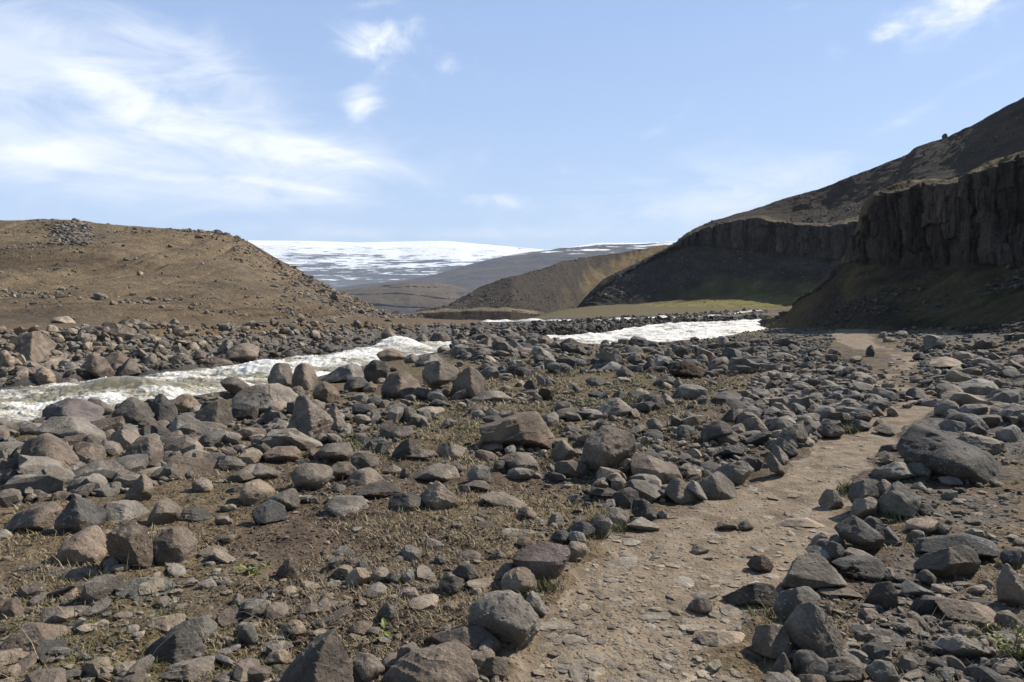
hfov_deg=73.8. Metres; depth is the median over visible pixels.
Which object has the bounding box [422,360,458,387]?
boulder
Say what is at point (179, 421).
rock
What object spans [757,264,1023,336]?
cliff debris
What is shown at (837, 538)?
rock
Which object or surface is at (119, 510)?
rock
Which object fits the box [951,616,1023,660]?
weed plant
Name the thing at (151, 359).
boulder
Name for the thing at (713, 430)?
rock
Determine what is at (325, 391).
rock
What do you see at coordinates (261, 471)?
rock
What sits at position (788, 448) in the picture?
rock
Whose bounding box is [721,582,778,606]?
rock
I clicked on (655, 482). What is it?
rock
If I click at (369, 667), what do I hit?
rock
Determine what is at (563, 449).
rock
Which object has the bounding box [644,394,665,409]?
rock
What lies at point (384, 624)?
weed plant
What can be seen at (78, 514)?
rock
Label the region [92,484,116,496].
rock
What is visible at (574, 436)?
rock
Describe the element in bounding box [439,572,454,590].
rock
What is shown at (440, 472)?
rock
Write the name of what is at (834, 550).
rock
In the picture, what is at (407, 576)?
rock
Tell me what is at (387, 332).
boulder
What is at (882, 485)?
rock
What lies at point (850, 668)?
rock
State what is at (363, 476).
rock
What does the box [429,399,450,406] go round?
rock
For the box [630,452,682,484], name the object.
rock
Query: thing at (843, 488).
border grass
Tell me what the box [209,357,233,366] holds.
boulder
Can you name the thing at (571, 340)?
boulder
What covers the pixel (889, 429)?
rock
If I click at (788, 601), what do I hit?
rock
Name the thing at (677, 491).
rock
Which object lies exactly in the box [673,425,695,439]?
rock
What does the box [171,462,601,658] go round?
soil crumbs
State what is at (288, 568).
rock
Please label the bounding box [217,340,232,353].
boulder
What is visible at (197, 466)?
boulder
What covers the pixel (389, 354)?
boulder
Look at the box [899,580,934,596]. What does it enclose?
rock
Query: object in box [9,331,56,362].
boulder
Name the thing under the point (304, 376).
boulder
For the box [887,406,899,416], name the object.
rock
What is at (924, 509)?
rock
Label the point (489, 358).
rock
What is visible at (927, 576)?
rock
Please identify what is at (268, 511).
rock
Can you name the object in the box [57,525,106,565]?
rock
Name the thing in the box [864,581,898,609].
rock
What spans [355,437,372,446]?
rock
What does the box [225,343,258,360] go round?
boulder
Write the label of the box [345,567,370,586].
rock
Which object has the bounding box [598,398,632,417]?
rock
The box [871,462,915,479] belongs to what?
rock
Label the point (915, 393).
rock
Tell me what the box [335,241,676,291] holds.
dark mountain
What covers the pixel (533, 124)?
sky
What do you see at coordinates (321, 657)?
rock
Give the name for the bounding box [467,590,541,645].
rock
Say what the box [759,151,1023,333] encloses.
cliff
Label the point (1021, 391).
rock
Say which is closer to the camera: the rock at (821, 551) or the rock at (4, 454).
the rock at (821, 551)
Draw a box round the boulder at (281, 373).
[267,363,292,387]
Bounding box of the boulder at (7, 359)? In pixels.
[0,350,14,366]
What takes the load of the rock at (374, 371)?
on the ground at (744, 658)
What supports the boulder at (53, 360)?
on the ground at (744, 658)
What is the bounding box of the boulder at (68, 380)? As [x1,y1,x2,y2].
[61,378,77,381]
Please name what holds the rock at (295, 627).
on the ground at (744, 658)
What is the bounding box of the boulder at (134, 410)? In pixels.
[111,397,154,424]
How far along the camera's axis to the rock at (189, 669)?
3.10 m
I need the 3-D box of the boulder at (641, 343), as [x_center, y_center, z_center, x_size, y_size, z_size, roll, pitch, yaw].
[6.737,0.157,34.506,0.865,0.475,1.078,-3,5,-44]
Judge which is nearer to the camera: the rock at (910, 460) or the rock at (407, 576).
the rock at (407, 576)
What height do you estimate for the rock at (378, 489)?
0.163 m
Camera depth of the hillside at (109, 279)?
69.65 m
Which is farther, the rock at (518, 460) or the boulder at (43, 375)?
the boulder at (43, 375)
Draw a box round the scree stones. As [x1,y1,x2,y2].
[585,246,832,306]
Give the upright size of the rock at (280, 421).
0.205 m
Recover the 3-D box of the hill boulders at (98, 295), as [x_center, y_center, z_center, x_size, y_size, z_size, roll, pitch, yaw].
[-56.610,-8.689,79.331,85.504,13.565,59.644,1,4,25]
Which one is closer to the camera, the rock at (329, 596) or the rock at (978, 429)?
the rock at (329, 596)
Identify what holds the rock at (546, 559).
on the ground at (744, 658)
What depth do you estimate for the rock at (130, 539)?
4.21 m
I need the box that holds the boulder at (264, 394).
[232,383,297,406]
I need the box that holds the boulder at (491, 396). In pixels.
[470,390,510,402]
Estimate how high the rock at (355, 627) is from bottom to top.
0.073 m
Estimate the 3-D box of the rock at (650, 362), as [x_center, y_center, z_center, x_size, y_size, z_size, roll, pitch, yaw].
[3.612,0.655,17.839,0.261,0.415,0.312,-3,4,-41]
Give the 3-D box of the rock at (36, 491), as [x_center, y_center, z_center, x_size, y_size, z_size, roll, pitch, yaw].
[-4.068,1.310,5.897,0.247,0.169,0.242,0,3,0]
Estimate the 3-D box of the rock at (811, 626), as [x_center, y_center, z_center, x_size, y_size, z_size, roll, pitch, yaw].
[1.481,1.411,3.315,0.230,0.302,0.229,-2,4,-35]
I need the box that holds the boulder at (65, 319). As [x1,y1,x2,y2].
[51,316,74,323]
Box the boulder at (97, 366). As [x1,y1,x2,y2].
[83,354,115,377]
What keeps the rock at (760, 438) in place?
on the ground at (744, 658)
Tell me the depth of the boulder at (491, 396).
11.84 m
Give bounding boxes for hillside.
[0,219,415,324]
[417,245,668,319]
[577,97,1023,309]
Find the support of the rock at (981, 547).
on the ground at (744, 658)
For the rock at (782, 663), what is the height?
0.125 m
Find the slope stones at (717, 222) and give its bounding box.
[577,117,1019,306]
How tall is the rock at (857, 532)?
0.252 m
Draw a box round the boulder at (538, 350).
[531,346,554,359]
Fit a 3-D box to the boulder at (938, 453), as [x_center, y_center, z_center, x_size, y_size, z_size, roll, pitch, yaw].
[4.281,1.128,6.729,0.908,0.533,0.800,-2,4,-28]
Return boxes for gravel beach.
[661,327,837,356]
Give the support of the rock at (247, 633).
on the ground at (744, 658)
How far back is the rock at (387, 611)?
3.64 m
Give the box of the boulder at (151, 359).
[143,354,157,363]
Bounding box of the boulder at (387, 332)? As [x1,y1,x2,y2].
[381,328,395,337]
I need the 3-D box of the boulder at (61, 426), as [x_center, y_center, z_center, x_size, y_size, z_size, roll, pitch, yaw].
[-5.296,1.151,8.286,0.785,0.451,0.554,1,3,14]
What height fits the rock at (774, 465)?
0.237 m
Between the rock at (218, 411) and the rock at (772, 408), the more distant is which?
the rock at (772, 408)
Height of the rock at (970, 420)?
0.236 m
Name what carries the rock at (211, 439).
on the ground at (744, 658)
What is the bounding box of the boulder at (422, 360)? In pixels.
[415,354,443,366]
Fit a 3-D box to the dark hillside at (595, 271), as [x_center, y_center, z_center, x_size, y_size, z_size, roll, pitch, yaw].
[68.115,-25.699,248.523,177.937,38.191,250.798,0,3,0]
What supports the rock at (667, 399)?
on the ground at (744, 658)
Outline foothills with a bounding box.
[341,281,471,315]
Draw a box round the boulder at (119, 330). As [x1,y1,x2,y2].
[102,321,135,339]
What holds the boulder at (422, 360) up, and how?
on the ground at (744, 658)
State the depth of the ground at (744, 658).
5.15 m
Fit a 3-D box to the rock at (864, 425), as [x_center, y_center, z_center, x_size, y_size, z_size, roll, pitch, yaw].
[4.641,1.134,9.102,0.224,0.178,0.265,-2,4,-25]
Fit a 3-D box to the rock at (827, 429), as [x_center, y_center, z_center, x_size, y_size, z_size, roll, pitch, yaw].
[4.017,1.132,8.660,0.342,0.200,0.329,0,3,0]
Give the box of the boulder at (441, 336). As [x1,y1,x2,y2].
[430,332,450,341]
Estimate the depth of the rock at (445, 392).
12.54 m
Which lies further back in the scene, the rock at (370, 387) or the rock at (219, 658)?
the rock at (370, 387)
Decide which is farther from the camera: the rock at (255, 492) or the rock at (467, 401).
the rock at (467, 401)
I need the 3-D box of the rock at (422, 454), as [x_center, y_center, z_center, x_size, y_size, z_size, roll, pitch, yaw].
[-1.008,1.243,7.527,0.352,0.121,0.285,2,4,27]
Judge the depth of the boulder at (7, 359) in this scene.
28.47 m
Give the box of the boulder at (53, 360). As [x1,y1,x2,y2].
[38,356,71,366]
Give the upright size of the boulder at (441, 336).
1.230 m
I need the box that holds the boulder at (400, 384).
[381,371,419,398]
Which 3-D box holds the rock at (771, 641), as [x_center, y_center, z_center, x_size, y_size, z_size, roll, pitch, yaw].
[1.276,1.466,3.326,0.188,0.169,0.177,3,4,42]
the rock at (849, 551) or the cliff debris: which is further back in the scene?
the cliff debris
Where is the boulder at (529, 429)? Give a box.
[479,411,554,448]
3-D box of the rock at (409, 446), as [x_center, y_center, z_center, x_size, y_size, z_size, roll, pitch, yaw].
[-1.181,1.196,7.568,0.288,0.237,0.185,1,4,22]
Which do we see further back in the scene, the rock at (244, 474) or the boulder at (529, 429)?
the boulder at (529, 429)
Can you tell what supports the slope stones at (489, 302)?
on the dark hillside at (595, 271)
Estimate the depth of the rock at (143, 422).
9.35 m
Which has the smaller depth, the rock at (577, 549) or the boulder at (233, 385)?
the rock at (577, 549)
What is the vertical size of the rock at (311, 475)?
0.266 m
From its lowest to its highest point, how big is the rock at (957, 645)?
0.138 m
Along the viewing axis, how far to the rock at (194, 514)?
5.32 m
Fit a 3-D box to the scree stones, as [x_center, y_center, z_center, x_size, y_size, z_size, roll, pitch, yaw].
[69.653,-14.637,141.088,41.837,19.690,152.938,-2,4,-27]
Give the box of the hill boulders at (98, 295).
[46,224,422,317]
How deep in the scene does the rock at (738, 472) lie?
6.51 m
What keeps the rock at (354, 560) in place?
on the ground at (744, 658)
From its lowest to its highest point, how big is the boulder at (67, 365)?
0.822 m
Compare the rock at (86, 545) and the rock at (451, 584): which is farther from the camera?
the rock at (86, 545)
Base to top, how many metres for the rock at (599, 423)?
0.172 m
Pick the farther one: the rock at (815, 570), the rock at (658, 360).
the rock at (658, 360)
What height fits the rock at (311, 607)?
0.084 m
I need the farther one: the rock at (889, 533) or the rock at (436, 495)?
the rock at (436, 495)
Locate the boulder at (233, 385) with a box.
[220,377,249,394]
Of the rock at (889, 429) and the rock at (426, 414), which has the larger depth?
the rock at (426, 414)
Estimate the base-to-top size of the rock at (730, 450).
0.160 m
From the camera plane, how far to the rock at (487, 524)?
5.11 m
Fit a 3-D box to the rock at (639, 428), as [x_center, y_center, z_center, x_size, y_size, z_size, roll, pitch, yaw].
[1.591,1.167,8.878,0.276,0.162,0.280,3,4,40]
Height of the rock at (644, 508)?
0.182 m
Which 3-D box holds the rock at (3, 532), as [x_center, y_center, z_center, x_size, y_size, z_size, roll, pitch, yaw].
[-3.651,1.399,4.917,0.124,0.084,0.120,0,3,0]
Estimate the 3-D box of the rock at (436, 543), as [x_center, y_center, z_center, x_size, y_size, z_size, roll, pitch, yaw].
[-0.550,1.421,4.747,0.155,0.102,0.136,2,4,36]
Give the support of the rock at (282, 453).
on the ground at (744, 658)
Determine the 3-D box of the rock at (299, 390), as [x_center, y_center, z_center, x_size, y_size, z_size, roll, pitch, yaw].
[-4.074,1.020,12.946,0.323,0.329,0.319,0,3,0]
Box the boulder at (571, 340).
[559,338,577,346]
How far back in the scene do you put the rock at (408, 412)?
9.94 m
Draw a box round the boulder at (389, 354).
[376,348,404,361]
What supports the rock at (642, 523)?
on the ground at (744, 658)
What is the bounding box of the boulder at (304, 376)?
[291,363,318,389]
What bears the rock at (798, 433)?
on the ground at (744, 658)
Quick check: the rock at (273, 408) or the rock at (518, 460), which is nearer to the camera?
the rock at (518, 460)
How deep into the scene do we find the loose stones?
10.07 m
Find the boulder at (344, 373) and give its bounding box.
[320,364,363,382]
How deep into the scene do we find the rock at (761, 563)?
4.41 m
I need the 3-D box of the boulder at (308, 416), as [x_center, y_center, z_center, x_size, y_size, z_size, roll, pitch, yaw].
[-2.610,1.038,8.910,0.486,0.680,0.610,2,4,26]
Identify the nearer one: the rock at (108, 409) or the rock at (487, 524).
the rock at (487, 524)
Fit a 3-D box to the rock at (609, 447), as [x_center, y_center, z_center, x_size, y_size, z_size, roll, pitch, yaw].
[0.928,1.138,7.011,0.530,0.530,0.568,-3,4,-43]
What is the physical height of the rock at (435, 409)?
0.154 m
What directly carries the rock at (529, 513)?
on the ground at (744, 658)
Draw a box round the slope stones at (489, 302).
[416,245,665,311]
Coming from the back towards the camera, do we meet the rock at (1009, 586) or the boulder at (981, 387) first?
the boulder at (981, 387)
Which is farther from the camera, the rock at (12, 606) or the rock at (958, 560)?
the rock at (958, 560)
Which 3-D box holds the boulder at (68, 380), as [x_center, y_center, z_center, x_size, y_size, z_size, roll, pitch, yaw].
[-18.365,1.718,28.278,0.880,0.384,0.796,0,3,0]
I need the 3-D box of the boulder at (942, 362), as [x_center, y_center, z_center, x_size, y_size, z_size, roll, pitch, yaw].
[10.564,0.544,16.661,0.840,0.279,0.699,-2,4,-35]
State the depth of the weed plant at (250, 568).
4.15 m
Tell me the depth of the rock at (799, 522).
5.30 m
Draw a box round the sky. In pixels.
[0,0,1023,249]
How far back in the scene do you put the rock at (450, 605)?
3.73 m
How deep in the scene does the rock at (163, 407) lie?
10.13 m
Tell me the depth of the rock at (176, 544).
4.34 m
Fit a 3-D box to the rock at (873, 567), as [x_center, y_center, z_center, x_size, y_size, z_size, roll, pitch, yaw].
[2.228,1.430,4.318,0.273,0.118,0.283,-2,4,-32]
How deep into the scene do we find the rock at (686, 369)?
16.03 m
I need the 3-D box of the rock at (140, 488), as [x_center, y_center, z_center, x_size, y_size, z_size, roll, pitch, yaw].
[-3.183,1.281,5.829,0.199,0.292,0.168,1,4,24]
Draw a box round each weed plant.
[230,560,271,576]
[373,618,392,641]
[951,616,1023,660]
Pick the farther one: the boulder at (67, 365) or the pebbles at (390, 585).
the boulder at (67, 365)
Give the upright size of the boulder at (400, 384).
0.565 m
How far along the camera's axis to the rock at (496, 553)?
4.50 m
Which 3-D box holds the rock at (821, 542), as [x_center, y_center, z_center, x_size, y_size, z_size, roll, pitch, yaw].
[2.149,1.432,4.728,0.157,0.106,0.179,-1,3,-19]
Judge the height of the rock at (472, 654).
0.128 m
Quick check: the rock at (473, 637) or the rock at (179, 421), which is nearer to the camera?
the rock at (473, 637)
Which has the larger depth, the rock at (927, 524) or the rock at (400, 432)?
the rock at (400, 432)
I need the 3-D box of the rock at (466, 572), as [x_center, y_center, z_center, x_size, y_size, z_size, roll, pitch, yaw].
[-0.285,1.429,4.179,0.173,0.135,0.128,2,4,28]
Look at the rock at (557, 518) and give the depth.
5.21 m
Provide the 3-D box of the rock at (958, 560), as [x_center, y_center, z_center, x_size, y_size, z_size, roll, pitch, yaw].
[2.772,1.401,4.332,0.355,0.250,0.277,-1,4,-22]
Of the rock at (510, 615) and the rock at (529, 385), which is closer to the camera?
the rock at (510, 615)
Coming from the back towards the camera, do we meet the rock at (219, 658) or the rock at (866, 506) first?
the rock at (866, 506)
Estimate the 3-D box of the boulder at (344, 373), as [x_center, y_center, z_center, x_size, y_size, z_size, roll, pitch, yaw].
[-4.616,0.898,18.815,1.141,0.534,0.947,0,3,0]
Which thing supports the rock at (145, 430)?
on the ground at (744, 658)
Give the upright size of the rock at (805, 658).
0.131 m
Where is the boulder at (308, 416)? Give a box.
[287,395,333,435]
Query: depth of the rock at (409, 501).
5.53 m
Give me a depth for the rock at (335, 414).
8.98 m
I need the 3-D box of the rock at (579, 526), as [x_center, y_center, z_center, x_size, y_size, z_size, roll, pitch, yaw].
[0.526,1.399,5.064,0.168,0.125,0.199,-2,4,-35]
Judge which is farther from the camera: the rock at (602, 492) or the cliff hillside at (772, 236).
the cliff hillside at (772, 236)
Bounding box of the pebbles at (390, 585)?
[0,425,1023,681]
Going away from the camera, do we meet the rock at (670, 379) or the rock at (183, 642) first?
the rock at (183, 642)
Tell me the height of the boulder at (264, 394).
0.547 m
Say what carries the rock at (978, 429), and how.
on the ground at (744, 658)
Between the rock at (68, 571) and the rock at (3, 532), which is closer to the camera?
the rock at (68, 571)
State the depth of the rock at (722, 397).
11.69 m
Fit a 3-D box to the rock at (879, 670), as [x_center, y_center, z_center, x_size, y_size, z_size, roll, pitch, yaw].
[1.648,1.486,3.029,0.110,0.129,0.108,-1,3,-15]
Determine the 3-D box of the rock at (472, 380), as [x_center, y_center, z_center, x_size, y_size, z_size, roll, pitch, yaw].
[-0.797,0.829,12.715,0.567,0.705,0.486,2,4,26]
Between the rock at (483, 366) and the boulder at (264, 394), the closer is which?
the boulder at (264, 394)
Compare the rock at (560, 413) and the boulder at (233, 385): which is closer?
the rock at (560, 413)
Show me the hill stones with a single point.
(17, 293)
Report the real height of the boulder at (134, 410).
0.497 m
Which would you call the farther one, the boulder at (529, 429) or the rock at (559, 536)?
the boulder at (529, 429)
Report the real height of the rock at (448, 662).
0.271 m
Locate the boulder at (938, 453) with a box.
[896,424,998,484]
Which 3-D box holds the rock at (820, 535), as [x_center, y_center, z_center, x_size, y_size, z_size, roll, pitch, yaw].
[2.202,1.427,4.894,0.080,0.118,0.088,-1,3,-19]
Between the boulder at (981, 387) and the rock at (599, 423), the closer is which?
the rock at (599, 423)
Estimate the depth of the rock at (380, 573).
4.14 m
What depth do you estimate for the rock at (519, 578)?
3.96 m
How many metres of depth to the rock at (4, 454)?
7.07 m
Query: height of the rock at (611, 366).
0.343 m
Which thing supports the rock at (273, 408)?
on the ground at (744, 658)
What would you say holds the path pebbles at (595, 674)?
on the ground at (744, 658)
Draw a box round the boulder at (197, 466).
[161,455,220,478]
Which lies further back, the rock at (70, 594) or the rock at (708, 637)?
the rock at (70, 594)
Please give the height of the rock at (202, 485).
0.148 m
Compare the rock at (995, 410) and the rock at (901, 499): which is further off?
the rock at (995, 410)
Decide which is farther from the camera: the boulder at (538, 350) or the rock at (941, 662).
the boulder at (538, 350)
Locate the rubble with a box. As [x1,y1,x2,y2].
[0,308,775,387]
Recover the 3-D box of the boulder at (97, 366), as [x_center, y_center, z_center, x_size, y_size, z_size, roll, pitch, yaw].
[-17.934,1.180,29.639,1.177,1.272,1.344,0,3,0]
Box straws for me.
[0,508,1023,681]
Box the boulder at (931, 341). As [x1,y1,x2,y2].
[923,334,945,348]
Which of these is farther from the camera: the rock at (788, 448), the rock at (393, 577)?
the rock at (788, 448)
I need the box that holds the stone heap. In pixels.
[7,219,383,309]
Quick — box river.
[0,310,765,421]
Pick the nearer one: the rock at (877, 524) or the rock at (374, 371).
the rock at (877, 524)
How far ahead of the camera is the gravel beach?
34.58 m
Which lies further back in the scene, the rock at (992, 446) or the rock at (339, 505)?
the rock at (992, 446)
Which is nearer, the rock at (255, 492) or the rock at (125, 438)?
the rock at (255, 492)
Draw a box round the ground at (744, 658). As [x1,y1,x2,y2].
[0,304,1023,681]
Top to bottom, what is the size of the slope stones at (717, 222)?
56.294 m
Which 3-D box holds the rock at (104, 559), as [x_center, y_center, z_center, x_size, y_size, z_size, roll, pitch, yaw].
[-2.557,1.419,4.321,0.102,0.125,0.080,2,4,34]
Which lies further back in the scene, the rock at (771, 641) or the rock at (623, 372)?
the rock at (623, 372)
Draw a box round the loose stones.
[0,317,1023,636]
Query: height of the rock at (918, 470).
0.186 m
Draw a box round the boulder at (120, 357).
[106,351,127,365]
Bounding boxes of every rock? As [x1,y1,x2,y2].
[0,451,9,458]
[0,529,13,539]
[0,597,24,618]
[0,622,71,651]
[0,651,31,659]
[0,663,26,678]
[1,474,37,489]
[3,501,63,530]
[10,446,21,457]
[20,433,79,464]
[23,488,53,499]
[27,591,51,606]
[35,605,90,621]
[46,567,101,579]
[54,497,107,532]
[56,587,80,602]
[57,460,71,469]
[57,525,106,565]
[73,460,124,475]
[87,398,114,415]
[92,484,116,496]
[100,556,109,566]
[104,500,149,521]
[106,520,154,568]
[109,429,141,450]
[113,660,136,677]
[115,576,176,600]
[124,433,163,466]
[125,474,152,500]
[138,417,157,427]
[138,425,150,435]
[145,613,185,632]
[146,620,207,663]
[148,497,181,524]
[150,394,177,420]
[153,526,197,564]
[160,656,214,681]
[168,414,213,436]
[173,394,201,413]
[177,507,210,521]
[188,615,216,642]
[192,477,212,492]
[195,399,233,426]
[199,429,226,446]
[213,229,222,234]
[213,653,236,666]
[223,464,256,482]
[231,593,243,604]
[238,622,258,644]
[239,479,275,505]
[251,463,280,478]
[251,499,286,524]
[261,406,280,417]
[262,649,290,663]
[263,446,300,461]
[263,488,299,509]
[265,429,322,450]
[272,418,288,428]
[275,558,299,579]
[278,629,353,681]
[283,619,305,634]
[291,386,304,395]
[291,463,332,488]
[299,603,329,615]
[302,448,317,458]
[311,399,325,408]
[312,381,339,403]
[313,442,353,460]
[318,593,333,601]
[323,495,368,516]
[326,405,344,430]
[331,461,356,478]
[344,376,367,391]
[345,556,364,563]
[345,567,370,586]
[347,467,384,485]
[349,621,372,634]
[350,451,379,469]
[353,481,401,497]
[353,652,384,680]
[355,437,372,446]
[361,382,376,392]
[362,441,377,450]
[363,360,387,383]
[371,567,388,582]
[376,602,399,620]
[382,642,479,681]
[384,572,401,583]
[388,493,424,510]
[391,426,413,438]
[391,438,417,458]
[395,642,419,662]
[400,569,413,582]
[402,407,416,421]
[405,449,434,460]
[413,463,459,480]
[416,406,444,412]
[418,410,431,422]
[420,480,460,508]
[424,538,443,548]
[424,624,500,652]
[426,387,448,398]
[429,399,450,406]
[437,442,466,458]
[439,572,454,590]
[441,574,463,594]
[443,601,456,611]
[449,639,475,658]
[452,367,485,398]
[452,563,478,582]
[462,399,473,405]
[465,480,491,490]
[467,465,490,482]
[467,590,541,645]
[477,520,494,527]
[478,656,510,679]
[479,363,490,370]
[480,492,526,507]
[483,355,496,362]
[488,549,506,558]
[494,562,515,580]
[499,452,537,470]
[500,528,553,535]
[500,566,536,593]
[512,541,569,581]
[516,536,532,546]
[518,506,536,519]
[523,380,536,389]
[525,591,546,616]
[547,362,559,372]
[547,579,565,588]
[548,512,564,526]
[550,439,574,461]
[550,530,569,543]
[556,407,578,418]
[567,521,594,538]
[568,431,580,441]
[568,531,585,543]
[568,541,587,561]
[580,427,636,471]
[589,485,616,497]
[592,514,612,533]
[596,420,611,429]
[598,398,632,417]
[601,361,622,370]
[608,507,629,525]
[616,367,633,376]
[627,389,642,397]
[627,424,645,433]
[627,517,660,530]
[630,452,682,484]
[631,498,658,520]
[643,358,655,370]
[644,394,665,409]
[646,418,662,429]
[648,479,661,489]
[654,356,672,365]
[661,393,673,404]
[662,375,674,384]
[665,477,698,503]
[673,384,707,399]
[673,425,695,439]
[687,480,707,499]
[688,596,711,613]
[691,545,709,553]
[695,630,744,645]
[699,471,736,499]
[700,420,732,441]
[709,391,741,404]
[713,460,751,484]
[716,431,738,443]
[716,444,745,457]
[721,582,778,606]
[723,408,739,422]
[742,417,767,430]
[745,430,772,444]
[746,554,773,571]
[752,623,790,662]
[762,406,779,415]
[765,453,784,475]
[767,437,798,456]
[770,446,788,464]
[771,652,790,671]
[773,586,819,620]
[775,517,825,527]
[781,424,807,443]
[781,552,847,589]
[784,602,845,658]
[788,403,805,414]
[792,649,818,673]
[796,674,825,681]
[802,418,819,431]
[804,545,833,564]
[810,532,827,544]
[813,538,831,546]
[815,587,864,598]
[817,422,844,437]
[818,488,843,508]
[822,541,845,559]
[825,655,866,681]
[829,534,845,549]
[832,555,885,581]
[834,515,883,550]
[845,547,873,556]
[847,478,878,503]
[849,419,871,430]
[850,496,877,516]
[863,517,886,540]
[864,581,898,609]
[865,659,899,681]
[868,635,890,642]
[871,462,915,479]
[873,423,901,435]
[876,479,890,498]
[877,481,921,517]
[878,444,896,451]
[883,526,902,545]
[884,567,895,580]
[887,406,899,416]
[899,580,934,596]
[905,387,928,399]
[905,457,917,462]
[905,517,940,532]
[908,463,931,477]
[913,533,999,558]
[914,545,980,577]
[915,569,937,584]
[917,504,933,515]
[922,398,942,406]
[926,656,948,668]
[932,596,1001,627]
[934,636,991,655]
[938,419,969,432]
[956,432,1005,454]
[963,414,988,429]
[969,423,986,435]
[989,406,1002,415]
[995,424,1023,441]
[996,563,1023,605]
[1000,548,1023,568]
[1006,389,1023,400]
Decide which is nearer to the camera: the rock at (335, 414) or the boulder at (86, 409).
the rock at (335, 414)
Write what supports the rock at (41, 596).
on the ground at (744, 658)
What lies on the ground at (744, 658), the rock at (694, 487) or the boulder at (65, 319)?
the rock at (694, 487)
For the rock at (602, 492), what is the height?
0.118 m
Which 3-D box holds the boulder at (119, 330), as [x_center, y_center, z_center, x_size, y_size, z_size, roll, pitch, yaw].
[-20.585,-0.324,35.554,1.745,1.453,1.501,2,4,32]
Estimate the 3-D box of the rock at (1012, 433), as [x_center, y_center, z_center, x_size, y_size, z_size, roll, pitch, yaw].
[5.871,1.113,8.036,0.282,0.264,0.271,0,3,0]
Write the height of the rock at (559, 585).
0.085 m
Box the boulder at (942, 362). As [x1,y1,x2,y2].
[928,357,963,368]
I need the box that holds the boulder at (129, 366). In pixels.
[117,357,141,375]
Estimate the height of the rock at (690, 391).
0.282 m
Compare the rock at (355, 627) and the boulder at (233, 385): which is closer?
the rock at (355, 627)
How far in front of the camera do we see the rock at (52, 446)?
6.86 m
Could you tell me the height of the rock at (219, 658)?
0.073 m
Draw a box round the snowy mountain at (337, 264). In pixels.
[246,240,545,287]
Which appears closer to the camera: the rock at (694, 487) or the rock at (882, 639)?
the rock at (882, 639)
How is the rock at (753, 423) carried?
on the ground at (744, 658)
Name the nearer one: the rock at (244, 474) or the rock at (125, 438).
the rock at (244, 474)
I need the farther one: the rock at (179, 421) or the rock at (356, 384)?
the rock at (356, 384)
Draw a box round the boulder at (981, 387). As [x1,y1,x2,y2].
[957,378,998,395]
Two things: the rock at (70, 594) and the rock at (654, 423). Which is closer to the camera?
the rock at (70, 594)
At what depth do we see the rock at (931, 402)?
10.70 m
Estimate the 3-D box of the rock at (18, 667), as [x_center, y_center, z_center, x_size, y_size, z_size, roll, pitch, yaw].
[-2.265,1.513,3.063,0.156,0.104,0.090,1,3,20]
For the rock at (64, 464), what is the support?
on the ground at (744, 658)
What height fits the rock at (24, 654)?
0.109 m
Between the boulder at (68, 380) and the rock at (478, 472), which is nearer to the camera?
the rock at (478, 472)
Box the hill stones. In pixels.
[0,221,423,319]
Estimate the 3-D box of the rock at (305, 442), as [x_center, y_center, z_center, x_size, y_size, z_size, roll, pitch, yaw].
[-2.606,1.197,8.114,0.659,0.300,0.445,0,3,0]
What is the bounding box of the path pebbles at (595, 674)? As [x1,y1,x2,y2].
[530,377,923,681]
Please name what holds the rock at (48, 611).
on the ground at (744, 658)
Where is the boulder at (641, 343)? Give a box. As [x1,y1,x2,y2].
[633,339,651,346]
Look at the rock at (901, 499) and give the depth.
5.34 m
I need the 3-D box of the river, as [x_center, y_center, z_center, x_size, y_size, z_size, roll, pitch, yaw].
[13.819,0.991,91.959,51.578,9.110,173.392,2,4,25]
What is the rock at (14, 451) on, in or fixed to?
on the ground at (744, 658)
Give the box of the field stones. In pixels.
[0,422,1023,681]
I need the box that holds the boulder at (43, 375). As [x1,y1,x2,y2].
[33,366,55,384]
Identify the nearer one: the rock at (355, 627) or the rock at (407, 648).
the rock at (407, 648)
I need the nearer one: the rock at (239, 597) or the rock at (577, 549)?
the rock at (239, 597)
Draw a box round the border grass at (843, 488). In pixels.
[139,394,1017,677]
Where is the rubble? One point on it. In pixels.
(84, 343)
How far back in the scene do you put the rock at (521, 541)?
4.71 m
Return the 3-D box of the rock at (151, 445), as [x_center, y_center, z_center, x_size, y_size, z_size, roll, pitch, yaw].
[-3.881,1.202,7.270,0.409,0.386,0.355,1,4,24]
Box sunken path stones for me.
[537,436,879,681]
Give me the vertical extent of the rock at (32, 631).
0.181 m
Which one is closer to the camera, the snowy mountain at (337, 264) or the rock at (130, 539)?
the rock at (130, 539)
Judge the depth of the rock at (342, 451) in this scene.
7.37 m
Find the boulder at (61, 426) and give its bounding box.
[33,416,106,440]
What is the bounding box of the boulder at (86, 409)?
[42,398,104,420]
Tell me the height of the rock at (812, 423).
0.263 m
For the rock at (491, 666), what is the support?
on the ground at (744, 658)
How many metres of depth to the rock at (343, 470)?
6.60 m
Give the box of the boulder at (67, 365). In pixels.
[57,360,82,374]

